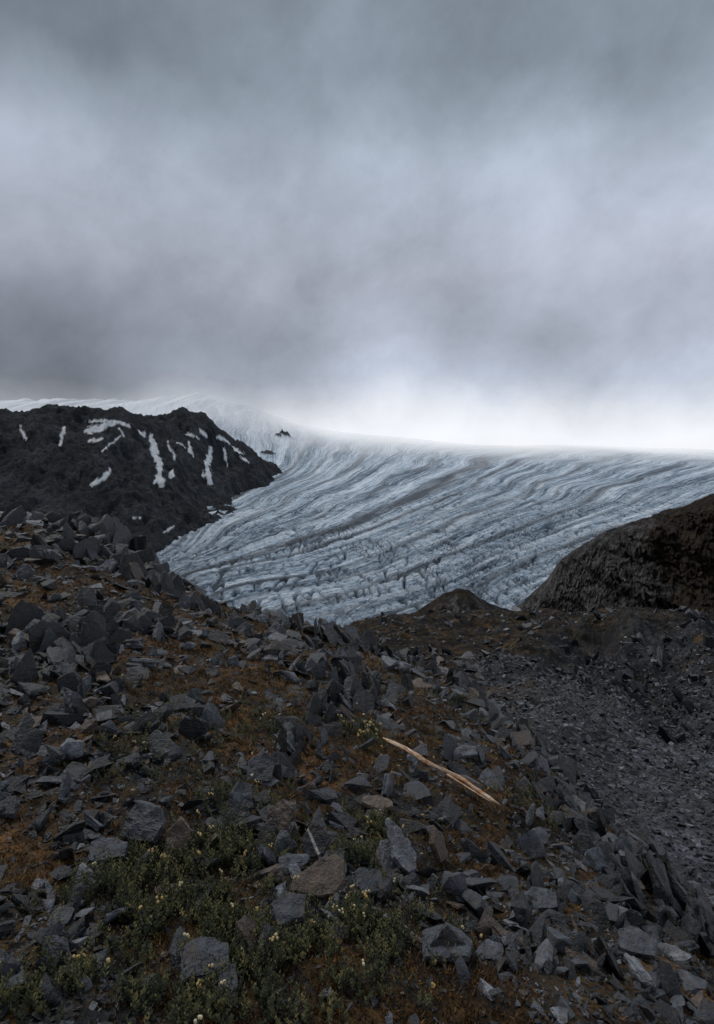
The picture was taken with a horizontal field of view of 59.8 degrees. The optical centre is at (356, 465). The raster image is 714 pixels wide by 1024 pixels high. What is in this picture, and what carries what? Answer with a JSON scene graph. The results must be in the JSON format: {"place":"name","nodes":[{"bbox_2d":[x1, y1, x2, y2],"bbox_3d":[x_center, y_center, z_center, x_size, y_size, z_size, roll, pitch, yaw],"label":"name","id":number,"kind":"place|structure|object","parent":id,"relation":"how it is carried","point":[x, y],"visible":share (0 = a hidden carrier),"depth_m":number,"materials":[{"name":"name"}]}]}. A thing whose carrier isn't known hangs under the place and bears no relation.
{"place":"outdoors","nodes":[
{"label":"outdoors","id":0,"kind":"place"},
{"bbox_2d":[0,404,281,552],"bbox_3d":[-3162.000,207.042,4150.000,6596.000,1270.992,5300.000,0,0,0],"label":"mountain","id":1,"kind":"structure","parent":0,"point":[160,481],"depth_m":2781.76,"materials":[{"name":"grey stone"}]},
{"bbox_2d":[0,523,713,1023],"bbox_3d":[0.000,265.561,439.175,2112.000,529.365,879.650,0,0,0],"label":"rocky ground","id":2,"kind":"structure","parent":0,"point":[610,635],"depth_m":4.46,"materials":[{"name":"grey stone"}]},
{"bbox_2d":[4,587,208,755],"bbox_3d":[-2.258,1.557,5.154,1.682,0.715,3.589,0,0,-6],"label":"rock outcrop","id":3,"kind":"object","parent":2,"relation":"on","point":[94,625],"visible":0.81,"depth_m":5.28,"materials":[{"name":"stone"}]},
{"bbox_2d":[87,837,127,866],"bbox_3d":[-1.001,1.551,2.498,0.152,0.050,0.111,6,21,-17],"label":"slate slab","id":4,"kind":"object","parent":2,"relation":"on","point":[116,846],"depth_m":2.48,"materials":[{"name":"grey stone"}]},
{"bbox_2d":[0,500,268,622],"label":"rock outcrop","id":5,"kind":"object","parent":2,"relation":"on","point":[139,557],"visible":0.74,"depth_m":10.39,"materials":[{"name":"stone"}]},
{"bbox_2d":[120,800,164,844],"bbox_3d":[-0.912,1.537,2.679,0.186,0.158,0.060,0,-38,11],"label":"slate slab","id":6,"kind":"object","parent":2,"relation":"on","point":[143,818],"depth_m":2.65,"materials":[{"name":"grey stone"}]},
{"bbox_2d":[163,816,191,857],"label":"slate slab","id":7,"kind":"object","parent":2,"relation":"on","point":[179,831],"depth_m":2.61,"materials":[{"name":"stone"}]},
{"bbox_2d":[180,937,229,985],"bbox_3d":[-0.481,1.553,1.953,0.166,0.049,0.135,6,15,-23],"label":"slate slab","id":8,"kind":"object","parent":2,"relation":"on","point":[206,947],"depth_m":1.94,"materials":[{"name":"grey stone"}]},
{"bbox_2d":[228,781,252,810],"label":"slate slab","id":9,"kind":"object","parent":2,"relation":"on","point":[241,793],"depth_m":3.04,"materials":[{"name":"grey stone"}]},
{"bbox_2d":[0,674,488,1023],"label":"alpine flowers","id":10,"kind":"object","parent":2,"relation":"on","point":[199,1017],"visible":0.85,"depth_m":2.31,"materials":[{"name":"plant"}]},
{"bbox_2d":[246,750,275,782],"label":"slate slab","id":11,"kind":"object","parent":2,"relation":"on","point":[261,765],"depth_m":3.45,"materials":[{"name":"grey stone"}]},
{"bbox_2d":[265,799,294,831],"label":"slate slab","id":12,"kind":"object","parent":2,"relation":"on","point":[281,813],"depth_m":2.92,"materials":[{"name":"grey stone"}]},
{"bbox_2d":[0,672,573,1023],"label":"heath plants","id":13,"kind":"object","parent":2,"relation":"on","point":[217,915],"visible":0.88,"depth_m":2.17,"materials":[{"name":"green plant"}]},
{"bbox_2d":[270,890,306,930],"bbox_3d":[-0.237,1.558,2.188,0.138,0.050,0.117,-6,31,-23],"label":"slate slab","id":14,"kind":"object","parent":2,"relation":"on","point":[287,906],"depth_m":2.17,"materials":[{"name":"grey stone"}]},
{"bbox_2d":[240,634,380,782],"bbox_3d":[-0.404,2.056,5.899,1.284,0.846,4.789,0,0,0],"label":"rock outcrop","id":15,"kind":"object","parent":2,"relation":"on","point":[289,734],"visible":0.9,"depth_m":4.99,"materials":[{"name":"stone"}]},
{"bbox_2d":[301,821,330,858],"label":"slate slab","id":16,"kind":"object","parent":2,"relation":"on","point":[315,840],"depth_m":2.71,"materials":[{"name":"grey stone"}]},
{"bbox_2d":[239,603,394,655],"bbox_3d":[-0.615,2.592,9.639,1.584,0.918,3.330,0,0,-31],"label":"rock outcrop","id":17,"kind":"object","parent":2,"relation":"on","point":[331,632],"visible":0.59,"depth_m":9.06,"materials":[{"name":"stone"}]},
{"bbox_2d":[289,853,345,900],"bbox_3d":[-0.154,1.618,2.444,0.226,0.042,0.176,3,28,-6],"label":"slate slab","id":18,"kind":"object","parent":2,"relation":"on","point":[325,878],"depth_m":2.42,"materials":[{"name":"brown stone"}]},
{"bbox_2d":[0,511,713,1023],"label":"loose stones","id":19,"kind":"object","parent":2,"relation":"on","point":[516,941],"visible":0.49,"depth_m":3.79,"materials":[{"name":"stone"}]},
{"bbox_2d":[0,520,713,1023],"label":"slate slabs","id":20,"kind":"structure","parent":2,"relation":"on","point":[692,980],"depth_m":3.33,"materials":[{"name":"grey stone"}]},
{"bbox_2d":[0,522,713,1023],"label":"moss tufts","id":21,"kind":"object","parent":2,"relation":"on","point":[200,816],"visible":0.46,"depth_m":3.30,"materials":[{"name":"green plant"}]},
{"bbox_2d":[351,867,381,898],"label":"slate slab","id":22,"kind":"object","parent":2,"relation":"on","point":[370,877],"depth_m":2.53,"materials":[{"name":"grey stone"}]},
{"bbox_2d":[361,795,393,811],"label":"slate slab","id":23,"kind":"object","parent":2,"relation":"on","point":[369,801],"depth_m":3.38,"materials":[{"name":"grey stone"}]},
{"bbox_2d":[385,818,416,874],"bbox_3d":[0.199,1.742,2.845,0.150,0.035,0.223,14,41,-8],"label":"slate slab","id":24,"kind":"object","parent":2,"relation":"on","point":[403,855],"depth_m":2.83,"materials":[{"name":"grey stone"}]},
{"bbox_2d":[429,825,447,863],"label":"slate slab","id":25,"kind":"object","parent":2,"relation":"on","point":[437,845],"depth_m":2.94,"materials":[{"name":"brown stone"}]},
{"bbox_2d":[383,737,499,804],"bbox_3d":[0.515,1.956,4.033,0.059,0.129,0.950,0,0,-44],"label":"dead branch","id":26,"kind":"object","parent":2,"relation":"on","point":[461,780],"visible":1,"depth_m":3.95,"materials":[{"name":"brown wood"}]},
{"bbox_2d":[421,923,473,963],"bbox_3d":[0.314,1.685,2.186,0.206,0.042,0.131,6,16,-11],"label":"slate slab","id":27,"kind":"object","parent":2,"relation":"on","point":[432,934],"depth_m":2.16,"materials":[{"name":"grey stone"}]},
{"bbox_2d":[461,745,479,758],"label":"slate slab","id":28,"kind":"object","parent":2,"relation":"on","point":[470,751],"depth_m":4.70,"materials":[{"name":"grey stone"}]},
{"bbox_2d":[373,645,626,827],"bbox_3d":[1.435,2.848,7.193,1.503,1.153,4.969,0,0,-14],"label":"rock outcrop","id":29,"kind":"object","parent":2,"relation":"on","point":[459,677],"visible":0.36,"depth_m":7.82,"materials":[{"name":"stone"}]},
{"bbox_2d":[524,886,557,910],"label":"slate slab","id":30,"kind":"object","parent":2,"relation":"on","point":[546,898],"depth_m":2.75,"materials":[{"name":"grey stone"}]},
{"bbox_2d":[379,609,713,753],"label":"boulders","id":31,"kind":"object","parent":2,"relation":"on","point":[677,736],"visible":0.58,"depth_m":32.63,"materials":[{"name":"stone"}]},
{"bbox_2d":[511,783,713,980],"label":"rock outcrop","id":32,"kind":"object","parent":2,"relation":"on","point":[696,921],"visible":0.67,"depth_m":3.40,"materials":[{"name":"stone"}]},
{"bbox_2d":[618,926,657,959],"bbox_3d":[1.171,1.993,2.594,0.166,0.037,0.113,0,23,17],"label":"slate slab","id":33,"kind":"object","parent":2,"relation":"on","point":[634,941],"depth_m":2.58,"materials":[{"name":"grey stone"}]},
{"bbox_2d":[0,397,713,627],"bbox_3d":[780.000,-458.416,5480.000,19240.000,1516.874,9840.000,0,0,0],"label":"glacier","id":34,"kind":"object","parent":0,"point":[339,530],"visible":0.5,"depth_m":2790.65,"materials":[{"name":"white ice"}]},
{"bbox_2d":[0,0,713,453],"label":"sky","id":35,"kind":"structure","parent":0,"point":[458,223],"materials":[{"name":"grey"}]},
{"bbox_2d":[418,588,508,613],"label":"rocky knoll","id":36,"kind":"structure","parent":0,"point":[458,600],"depth_m":127.74,"materials":[{"name":"stone"}]},
{"bbox_2d":[511,494,713,611],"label":"rocky hill","id":37,"kind":"structure","parent":0,"point":[664,559],"depth_m":147.59,"materials":[{"name":"stone"}]}
]}

